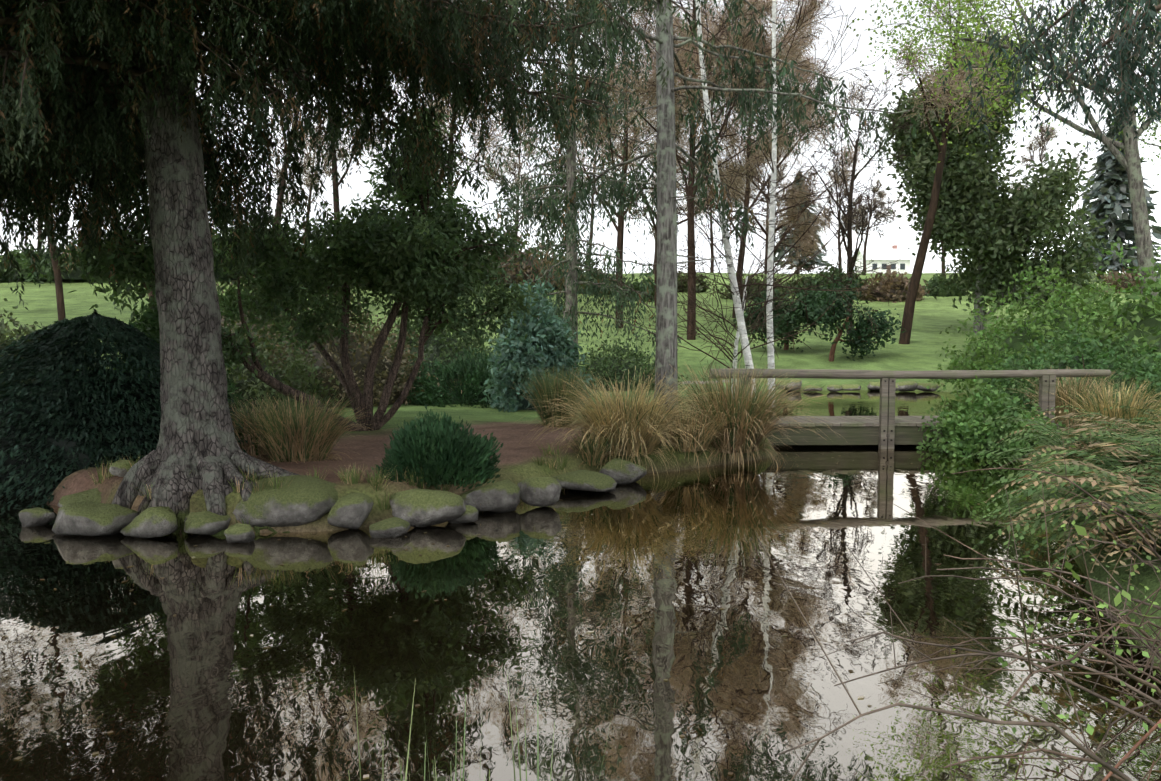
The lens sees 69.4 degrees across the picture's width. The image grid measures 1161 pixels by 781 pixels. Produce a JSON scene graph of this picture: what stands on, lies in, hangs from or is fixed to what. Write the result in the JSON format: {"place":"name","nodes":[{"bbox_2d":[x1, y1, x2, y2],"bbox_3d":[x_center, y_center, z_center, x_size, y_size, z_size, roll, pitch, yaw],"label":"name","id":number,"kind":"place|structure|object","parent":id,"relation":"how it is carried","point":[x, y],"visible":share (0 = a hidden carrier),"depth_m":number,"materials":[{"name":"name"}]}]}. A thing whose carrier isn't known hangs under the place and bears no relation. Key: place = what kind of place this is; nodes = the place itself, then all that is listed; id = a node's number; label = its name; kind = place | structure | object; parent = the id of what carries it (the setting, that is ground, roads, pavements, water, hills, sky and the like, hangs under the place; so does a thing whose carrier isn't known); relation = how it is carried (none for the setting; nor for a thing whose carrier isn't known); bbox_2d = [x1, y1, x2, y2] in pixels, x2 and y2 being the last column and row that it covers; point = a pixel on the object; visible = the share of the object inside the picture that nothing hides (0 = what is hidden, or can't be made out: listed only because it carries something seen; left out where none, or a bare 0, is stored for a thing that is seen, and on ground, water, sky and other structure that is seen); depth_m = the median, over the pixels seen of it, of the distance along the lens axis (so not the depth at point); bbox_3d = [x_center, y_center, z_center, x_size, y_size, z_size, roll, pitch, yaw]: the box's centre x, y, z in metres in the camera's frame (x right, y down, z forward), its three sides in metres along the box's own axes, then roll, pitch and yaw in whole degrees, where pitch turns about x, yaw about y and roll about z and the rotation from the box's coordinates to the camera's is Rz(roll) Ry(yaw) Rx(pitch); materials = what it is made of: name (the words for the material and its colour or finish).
{"place":"outdoors","nodes":[
{"label":"outdoors","id":0,"kind":"place"},
{"bbox_2d":[396,94,471,182],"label":"bare twiglets","id":1,"kind":"object","parent":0,"point":[446,134],"visible":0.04,"depth_m":136.03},
{"bbox_2d":[476,118,554,252],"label":"tree","id":2,"kind":"object","parent":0,"point":[514,175],"visible":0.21,"depth_m":113.00,"materials":[{"name":"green plant"}]},
{"bbox_2d":[0,390,1160,780],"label":"water","id":3,"kind":"structure","parent":0,"point":[178,670],"depth_m":5.16,"materials":[{"name":"liquid"}]},
{"bbox_2d":[9,453,1130,777],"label":"floating petals","id":4,"kind":"object","parent":3,"relation":"on","point":[499,615],"visible":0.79,"depth_m":5.64,"materials":[{"name":"white plant"}]},
{"bbox_2d":[709,368,1110,448],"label":"foot bridge","id":5,"kind":"structure","parent":3,"relation":"in","point":[886,428],"depth_m":14.24,"materials":[{"name":"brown wood"}]},
{"bbox_2d":[0,260,1160,665],"bbox_3d":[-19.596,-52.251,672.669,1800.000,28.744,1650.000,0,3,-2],"label":"ground","id":6,"kind":"structure","parent":0,"point":[520,450],"depth_m":30.81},
{"bbox_2d":[0,263,16,282],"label":"lawn shrub","id":7,"kind":"object","parent":6,"relation":"on","point":[1,278],"visible":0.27,"depth_m":59.60,"materials":[{"name":"green plant"}]},
{"bbox_2d":[0,244,46,282],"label":"lawn shrub","id":8,"kind":"object","parent":6,"relation":"on","point":[15,251],"visible":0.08,"depth_m":60.14,"materials":[{"name":"green plant"}]},
{"bbox_2d":[0,298,77,386],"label":"shrub","id":9,"kind":"object","parent":6,"relation":"on","point":[3,333],"visible":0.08,"depth_m":23.43,"materials":[{"name":"green plant"}]},
{"bbox_2d":[42,199,65,321],"bbox_3d":[-23.299,-12.156,34.373,8.837,19.298,8.095,1,4,12],"label":"tree","id":10,"kind":"object","parent":6,"relation":"on","point":[59,294],"depth_m":34.88,"materials":[{"name":"brown plant"}]},
{"bbox_2d":[37,173,89,251],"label":"tree","id":11,"kind":"object","parent":6,"relation":"on","point":[39,232],"depth_m":116.76,"materials":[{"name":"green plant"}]},
{"bbox_2d":[4,236,136,283],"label":"lawn shrub","id":12,"kind":"object","parent":6,"relation":"on","point":[24,263],"visible":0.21,"depth_m":58.49,"materials":[{"name":"green plant"}]},
{"bbox_2d":[0,308,264,514],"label":"bush","id":13,"kind":"object","parent":6,"relation":"on","point":[59,422],"visible":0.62,"depth_m":10.29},
{"bbox_2d":[118,56,243,308],"bbox_3d":[-18.142,-9.216,33.093,8.750,14.094,6.839,0,3,-2],"label":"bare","id":14,"kind":"object","parent":6,"relation":"on","point":[150,294],"depth_m":33.15,"materials":[{"name":"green plant"}]},
{"bbox_2d":[45,32,241,224],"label":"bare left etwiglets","id":15,"kind":"object","parent":14,"relation":"attached to","point":[210,121],"depth_m":34.78,"materials":[{"name":"brown plant"}]},
{"bbox_2d":[111,292,252,414],"bbox_3d":[-5.889,-0.242,12.157,2.225,2.559,2.172,0,3,-2],"label":"bush","id":16,"kind":"object","parent":6,"relation":"on","point":[152,319],"visible":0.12,"depth_m":12.02,"materials":[{"name":"green plant"}]},
{"bbox_2d":[222,233,303,279],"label":"lawn shrub","id":17,"kind":"object","parent":6,"relation":"on","point":[252,270],"depth_m":61.56,"materials":[{"name":"green plant"}]},
{"bbox_2d":[221,311,343,416],"bbox_3d":[-7.435,-0.389,16.988,5.148,2.634,3.883,0,3,-2],"label":"shrub","id":18,"kind":"object","parent":6,"relation":"on","point":[249,384],"visible":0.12,"depth_m":16.79,"materials":[{"name":"green plant"}]},
{"bbox_2d":[41,95,544,430],"bbox_3d":[-4.530,-2.106,13.884,7.281,5.789,5.428,-2,4,-30],"label":"broadleaf tree","id":19,"kind":"object","parent":6,"relation":"on","point":[404,262],"depth_m":13.54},
{"bbox_2d":[249,36,340,223],"bbox_3d":[-13.960,-15.514,44.442,10.276,22.676,11.003,0,3,-2],"label":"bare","id":20,"kind":"object","parent":6,"relation":"on","point":[278,205],"visible":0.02,"depth_m":43.65,"materials":[{"name":"brown plant"}]},
{"bbox_2d":[231,24,342,177],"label":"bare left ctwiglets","id":21,"kind":"object","parent":20,"relation":"attached to","point":[290,128],"depth_m":41.47,"materials":[{"name":"brown plant"}]},
{"bbox_2d":[216,274,389,338],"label":"shrub","id":22,"kind":"object","parent":6,"relation":"on","point":[240,323],"visible":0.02,"depth_m":22.85,"materials":[{"name":"green plant"}]},
{"bbox_2d":[272,114,354,232],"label":"tree","id":23,"kind":"object","parent":6,"relation":"on","point":[308,185],"visible":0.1,"depth_m":128.42,"materials":[{"name":"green plant"}]},
{"bbox_2d":[271,110,363,211],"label":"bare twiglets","id":24,"kind":"object","parent":23,"relation":"attached to","point":[342,154],"visible":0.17,"depth_m":127.90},
{"bbox_2d":[223,291,439,410],"bbox_3d":[-6.257,-1.008,19.439,6.016,3.438,4.504,0,3,-2],"label":"shrub","id":25,"kind":"object","parent":6,"relation":"on","point":[359,358],"visible":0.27,"depth_m":19.02,"materials":[{"name":"green plant"}]},
{"bbox_2d":[18,458,646,542],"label":"shore boulders","id":26,"kind":"object","parent":6,"relation":"on","point":[298,501],"visible":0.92,"depth_m":8.12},
{"bbox_2d":[324,66,378,294],"bbox_3d":[-15.907,-18.176,49.777,11.740,25.686,10.536,3,4,37],"label":"tree","id":27,"kind":"object","parent":6,"relation":"on","point":[336,188],"visible":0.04,"depth_m":48.92,"materials":[{"name":"brown plant"}]},
{"bbox_2d":[225,4,395,163],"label":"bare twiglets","id":28,"kind":"object","parent":27,"relation":"attached to","point":[369,131],"visible":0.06,"depth_m":51.53,"materials":[{"name":"brown plant"}]},
{"bbox_2d":[0,0,728,535],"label":"willow tree","id":29,"kind":"object","parent":6,"relation":"on","point":[27,177],"depth_m":8.32,"materials":[{"name":"plant"}]},
{"bbox_2d":[358,304,500,383],"bbox_3d":[-4.054,-1.097,22.831,4.588,3.279,4.440,3,4,40],"label":"shrub","id":30,"kind":"object","parent":6,"relation":"on","point":[439,351],"visible":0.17,"depth_m":22.10,"materials":[{"name":"green plant"}]},
{"bbox_2d":[322,0,539,297],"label":"tree","id":31,"kind":"object","parent":6,"relation":"on","point":[475,153],"visible":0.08,"depth_m":54.22,"materials":[{"name":"brown plant"}]},
{"bbox_2d":[315,0,561,177],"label":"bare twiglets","id":32,"kind":"object","parent":31,"relation":"attached to","point":[445,107],"visible":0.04,"depth_m":55.48,"materials":[{"name":"brown plant"}]},
{"bbox_2d":[356,256,511,286],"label":"lawn shrub","id":33,"kind":"object","parent":6,"relation":"on","point":[508,273],"depth_m":60.02,"materials":[{"name":"green plant"}]},
{"bbox_2d":[370,404,502,490],"bbox_3d":[-1.621,0.633,9.264,1.525,0.960,1.497,0,3,-2],"label":"bush","id":34,"kind":"object","parent":6,"relation":"on","point":[446,451],"visible":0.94,"depth_m":9.03,"materials":[{"name":"green plant"}]},
{"bbox_2d":[426,99,464,181],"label":"tree","id":35,"kind":"object","parent":6,"relation":"on","point":[444,138],"visible":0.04,"depth_m":136.46,"materials":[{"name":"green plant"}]},
{"bbox_2d":[404,344,498,407],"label":"bush","id":36,"kind":"object","parent":6,"relation":"on","point":[472,386],"depth_m":19.72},
{"bbox_2d":[466,253,505,284],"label":"tree","id":37,"kind":"object","parent":6,"relation":"on","point":[491,262],"visible":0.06,"depth_m":68.20,"materials":[{"name":"green plant"}]},
{"bbox_2d":[464,116,555,222],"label":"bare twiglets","id":38,"kind":"object","parent":6,"relation":"on","point":[532,152],"visible":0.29,"depth_m":111.94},
{"bbox_2d":[474,224,577,292],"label":"tree","id":39,"kind":"object","parent":6,"relation":"on","point":[526,270],"visible":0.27,"depth_m":70.93,"materials":[{"name":"green plant"}]},
{"bbox_2d":[480,275,595,412],"bbox_3d":[-0.964,-0.967,18.803,2.676,3.318,2.564,0,3,-2],"label":"bush","id":40,"kind":"object","parent":6,"relation":"on","point":[522,356],"depth_m":18.30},
{"bbox_2d":[109,316,1001,476],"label":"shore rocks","id":41,"kind":"object","parent":6,"relation":"on","point":[902,386],"visible":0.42,"depth_m":29.69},
{"bbox_2d":[523,235,604,288],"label":"lawn shrub","id":42,"kind":"object","parent":6,"relation":"on","point":[562,274],"visible":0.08,"depth_m":79.42,"materials":[{"name":"green plant"}]},
{"bbox_2d":[461,0,680,374],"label":"tree","id":43,"kind":"object","parent":6,"relation":"on","point":[559,247],"depth_m":26.29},
{"bbox_2d":[542,114,637,264],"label":"tree","id":44,"kind":"object","parent":6,"relation":"on","point":[591,234],"visible":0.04,"depth_m":115.14,"materials":[{"name":"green plant"}]},
{"bbox_2d":[475,13,712,327],"bbox_3d":[1.337,-14.912,49.046,12.283,22.621,15.950,-2,4,-30],"label":"bare tree","id":45,"kind":"object","parent":6,"relation":"on","point":[619,228],"visible":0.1,"depth_m":49.20,"materials":[{"name":"brown plant"}]},
{"bbox_2d":[464,0,732,211],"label":"bare tree twiglets","id":46,"kind":"object","parent":45,"relation":"attached to","point":[630,115],"visible":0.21,"depth_m":46.05,"materials":[{"name":"brown plant"}]},
{"bbox_2d":[348,675,848,780],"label":"reeds","id":47,"kind":"object","parent":6,"relation":"on","point":[464,749],"visible":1,"depth_m":2.89,"materials":[{"name":"green plant"}]},
{"bbox_2d":[577,268,627,294],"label":"lawn shrub","id":48,"kind":"object","parent":6,"relation":"on","point":[584,285],"visible":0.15,"depth_m":77.58,"materials":[{"name":"green plant"}]},
{"bbox_2d":[82,360,1160,524],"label":"ornamental grasses","id":49,"kind":"object","parent":6,"relation":"on","point":[736,421],"visible":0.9,"depth_m":11.63,"materials":[{"name":"beige plant"}]},
{"bbox_2d":[574,333,687,391],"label":"shrub","id":50,"kind":"object","parent":6,"relation":"on","point":[613,365],"visible":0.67,"depth_m":25.22,"materials":[{"name":"green plant"}]},
{"bbox_2d":[623,272,678,301],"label":"lawn shrub","id":51,"kind":"object","parent":6,"relation":"on","point":[636,285],"visible":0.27,"depth_m":70.99,"materials":[{"name":"green plant"}]},
{"bbox_2d":[583,44,762,304],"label":"bare tree","id":52,"kind":"object","parent":6,"relation":"on","point":[655,274],"visible":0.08,"depth_m":65.59,"materials":[{"name":"brown plant"}]},
{"bbox_2d":[566,4,768,218],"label":"bare tree twiglets","id":53,"kind":"object","parent":52,"relation":"attached to","point":[630,126],"visible":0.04,"depth_m":65.02,"materials":[{"name":"brown plant"}]},
{"bbox_2d":[677,271,710,292],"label":"lawn shrub","id":54,"kind":"object","parent":6,"relation":"on","point":[698,286],"visible":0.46,"depth_m":83.73,"materials":[{"name":"green plant"}]},
{"bbox_2d":[591,0,816,339],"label":"bare tree","id":55,"kind":"object","parent":6,"relation":"on","point":[690,285],"visible":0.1,"depth_m":43.40,"materials":[{"name":"brown plant"}]},
{"bbox_2d":[580,0,829,203],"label":"bare tree twiglets","id":56,"kind":"object","parent":55,"relation":"attached to","point":[715,28],"visible":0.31,"depth_m":42.29,"materials":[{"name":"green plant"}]},
{"bbox_2d":[676,146,737,272],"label":"tree","id":57,"kind":"object","parent":6,"relation":"on","point":[712,261],"visible":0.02,"depth_m":136.37,"materials":[{"name":"brown plant"}]},
{"bbox_2d":[526,0,916,431],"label":"tree","id":58,"kind":"object","parent":6,"relation":"on","point":[781,101],"depth_m":13.94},
{"bbox_2d":[572,0,908,415],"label":"birch","id":59,"kind":"object","parent":6,"relation":"on","point":[762,284],"depth_m":17.48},
{"bbox_2d":[717,274,792,299],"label":"lawn shrub","id":60,"kind":"object","parent":6,"relation":"on","point":[758,280],"visible":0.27,"depth_m":74.46,"materials":[{"name":"green plant"}]},
{"bbox_2d":[673,0,864,317],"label":"bare tree","id":61,"kind":"object","parent":6,"relation":"on","point":[747,193],"visible":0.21,"depth_m":55.53,"materials":[{"name":"brown plant"}]},
{"bbox_2d":[654,0,877,217],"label":"bare tree twiglets","id":62,"kind":"object","parent":61,"relation":"attached to","point":[812,11],"visible":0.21,"depth_m":54.60,"materials":[{"name":"brown plant"}]},
{"bbox_2d":[739,152,798,273],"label":"tree","id":63,"kind":"object","parent":6,"relation":"on","point":[768,210],"visible":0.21,"depth_m":126.21,"materials":[{"name":"brown plant"}]},
{"bbox_2d":[730,143,805,237],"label":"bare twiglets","id":64,"kind":"object","parent":63,"relation":"attached to","point":[780,172],"visible":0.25,"depth_m":125.21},
{"bbox_2d":[696,60,860,296],"bbox_3d":[14.649,-14.975,60.786,12.426,18.466,10.069,-2,4,-28],"label":"bare tree","id":65,"kind":"object","parent":6,"relation":"on","point":[763,229],"visible":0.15,"depth_m":61.08,"materials":[{"name":"brown plant"}]},
{"bbox_2d":[686,50,868,270],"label":"bare tree twigs","id":66,"kind":"object","parent":65,"relation":"attached to","point":[819,222],"visible":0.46,"depth_m":59.01,"materials":[{"name":"brown plant"}]},
{"bbox_2d":[733,280,850,352],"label":"shrub","id":67,"kind":"object","parent":6,"relation":"on","point":[799,314],"depth_m":38.59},
{"bbox_2d":[762,174,831,273],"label":"conifer needles","id":68,"kind":"object","parent":6,"relation":"on","point":[780,250],"depth_m":127.66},
{"bbox_2d":[784,275,812,294],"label":"lawn shrub","id":69,"kind":"object","parent":6,"relation":"on","point":[794,280],"visible":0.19,"depth_m":80.86,"materials":[{"name":"green plant"}]},
{"bbox_2d":[795,262,867,296],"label":"lawn shrub","id":70,"kind":"object","parent":6,"relation":"on","point":[819,278],"visible":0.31,"depth_m":76.44,"materials":[{"name":"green plant"}]},
{"bbox_2d":[813,165,865,269],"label":"tree","id":71,"kind":"object","parent":6,"relation":"on","point":[839,243],"visible":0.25,"depth_m":135.79,"materials":[{"name":"brown plant"}]},
{"bbox_2d":[812,163,867,238],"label":"bare twiglets","id":72,"kind":"object","parent":71,"relation":"attached to","point":[835,203],"visible":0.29,"depth_m":134.92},
{"bbox_2d":[783,63,916,335],"bbox_3d":[13.751,-10.090,44.057,7.006,14.515,6.827,1,4,20],"label":"bare tree","id":73,"kind":"object","parent":6,"relation":"on","point":[853,257],"visible":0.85,"depth_m":44.68,"materials":[{"name":"brown plant"}]},
{"bbox_2d":[801,267,905,361],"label":"shrub","id":74,"kind":"object","parent":6,"relation":"on","point":[861,324],"depth_m":36.60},
{"bbox_2d":[852,180,899,274],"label":"tree","id":75,"kind":"object","parent":6,"relation":"on","point":[866,238],"visible":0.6,"depth_m":134.16,"materials":[{"name":"brown plant"}]},
{"bbox_2d":[852,177,901,238],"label":"bare twiglets","id":76,"kind":"object","parent":75,"relation":"attached to","point":[882,194],"visible":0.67,"depth_m":133.40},
{"bbox_2d":[853,269,929,302],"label":"lawn shrub","id":77,"kind":"object","parent":6,"relation":"on","point":[893,284],"visible":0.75,"depth_m":72.44,"materials":[{"name":"brown plant"}]},
{"bbox_2d":[922,273,964,296],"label":"lawn shrub","id":78,"kind":"object","parent":6,"relation":"on","point":[932,284],"visible":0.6,"depth_m":77.70,"materials":[{"name":"green plant"}]},
{"bbox_2d":[899,0,995,343],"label":"bare tree","id":79,"kind":"object","parent":6,"relation":"on","point":[908,315],"visible":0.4,"depth_m":40.99,"materials":[{"name":"brown plant"}]},
{"bbox_2d":[883,0,1018,138],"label":"bare tree twiglets","id":80,"kind":"object","parent":79,"relation":"attached to","point":[945,97],"visible":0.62,"depth_m":38.95,"materials":[{"name":"green plant"}]},
{"bbox_2d":[758,442,1160,780],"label":"bare branches","id":81,"kind":"object","parent":6,"relation":"on","point":[1095,758],"visible":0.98,"depth_m":3.04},
{"bbox_2d":[995,445,1160,780],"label":"leaves","id":82,"kind":"object","parent":81,"relation":"attached to","point":[1080,530],"visible":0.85,"depth_m":3.25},
{"bbox_2d":[931,318,1025,381],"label":"shrub","id":83,"kind":"object","parent":6,"relation":"on","point":[981,354],"visible":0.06,"depth_m":30.44,"materials":[{"name":"green plant"}]},
{"bbox_2d":[917,375,1068,461],"bbox_3d":[6.721,0.720,13.714,2.541,1.955,2.298,0,3,-2],"label":"bush","id":84,"kind":"object","parent":6,"relation":"on","point":[967,438],"depth_m":13.43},
{"bbox_2d":[875,14,1129,334],"bbox_3d":[22.279,-11.533,45.270,11.757,17.242,11.265,0,3,-2],"label":"tree","id":85,"kind":"object","parent":6,"relation":"on","point":[978,201],"depth_m":43.81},
{"bbox_2d":[844,0,1160,301],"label":"green tree","id":86,"kind":"object","parent":6,"relation":"on","point":[959,27],"depth_m":20.84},
{"bbox_2d":[1051,0,1160,185],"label":"green tree leaves","id":87,"kind":"object","parent":86,"relation":"attached to","point":[1150,134],"depth_m":29.86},
{"bbox_2d":[926,254,1140,399],"bbox_3d":[14.201,-1.715,24.303,7.506,4.509,5.606,0,3,-2],"label":"shrub","id":88,"kind":"object","parent":6,"relation":"on","point":[1021,330],"visible":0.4,"depth_m":23.95,"materials":[{"name":"green plant"}]},
{"bbox_2d":[972,250,1097,299],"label":"lawn shrub","id":89,"kind":"object","parent":6,"relation":"on","point":[1026,269],"visible":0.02,"depth_m":73.51,"materials":[{"name":"green plant"}]},
{"bbox_2d":[1011,126,1080,256],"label":"tree","id":90,"kind":"object","parent":6,"relation":"on","point":[1043,147],"visible":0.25,"depth_m":126.95,"materials":[{"name":"brown plant"}]},
{"bbox_2d":[1009,118,1088,218],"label":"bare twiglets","id":91,"kind":"object","parent":90,"relation":"attached to","point":[1048,137],"visible":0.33,"depth_m":127.34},
{"bbox_2d":[947,397,1160,584],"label":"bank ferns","id":92,"kind":"object","parent":6,"relation":"on","point":[1131,463],"visible":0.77,"depth_m":6.90,"materials":[{"name":"green plant"}]},
{"bbox_2d":[977,318,1160,420],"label":"shrub","id":93,"kind":"object","parent":6,"relation":"on","point":[1103,360],"depth_m":15.85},
{"bbox_2d":[1073,272,1101,297],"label":"lawn shrub","id":94,"kind":"object","parent":6,"relation":"on","point":[1088,284],"depth_m":73.48,"materials":[{"name":"green plant"}]},
{"bbox_2d":[1020,239,1160,395],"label":"shrub","id":95,"kind":"object","parent":6,"relation":"on","point":[1138,322],"visible":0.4,"depth_m":17.98,"materials":[{"name":"green plant"}]},
{"bbox_2d":[1067,119,1160,280],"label":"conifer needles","id":96,"kind":"object","parent":6,"relation":"on","point":[1111,194],"depth_m":114.92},
{"bbox_2d":[1096,267,1140,293],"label":"lawn shrub","id":97,"kind":"object","parent":6,"relation":"on","point":[1131,280],"visible":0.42,"depth_m":84.45,"materials":[{"name":"brown plant"}]},
{"bbox_2d":[0,0,1160,273],"label":"sky","id":98,"kind":"structure","parent":0,"point":[904,238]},
{"bbox_2d":[539,108,645,183],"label":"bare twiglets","id":99,"kind":"object","parent":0,"point":[600,155],"visible":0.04,"depth_m":113.51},
{"bbox_2d":[626,160,686,273],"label":"tree","id":100,"kind":"object","parent":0,"point":[655,238],"visible":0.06,"depth_m":129.01,"materials":[{"name":"brown plant"}]},
{"bbox_2d":[624,163,686,236],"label":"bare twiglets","id":101,"kind":"object","parent":100,"relation":"attached to","point":[655,209],"visible":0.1,"depth_m":127.34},
{"bbox_2d":[677,150,752,219],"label":"bare twiglets","id":102,"kind":"object","parent":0,"point":[696,196],"visible":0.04,"depth_m":136.76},
{"bbox_2d":[855,245,913,273],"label":"house","id":103,"kind":"structure","parent":0,"point":[881,257],"depth_m":172.22,"materials":[{"name":"paint"}]},
{"bbox_2d":[912,208,945,276],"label":"tree","id":104,"kind":"object","parent":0,"point":[942,268],"depth_m":123.65,"materials":[{"name":"brown plant"}]},
{"bbox_2d":[939,0,1160,159],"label":"corner bough","id":105,"kind":"object","parent":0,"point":[1079,15],"depth_m":7.20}
]}

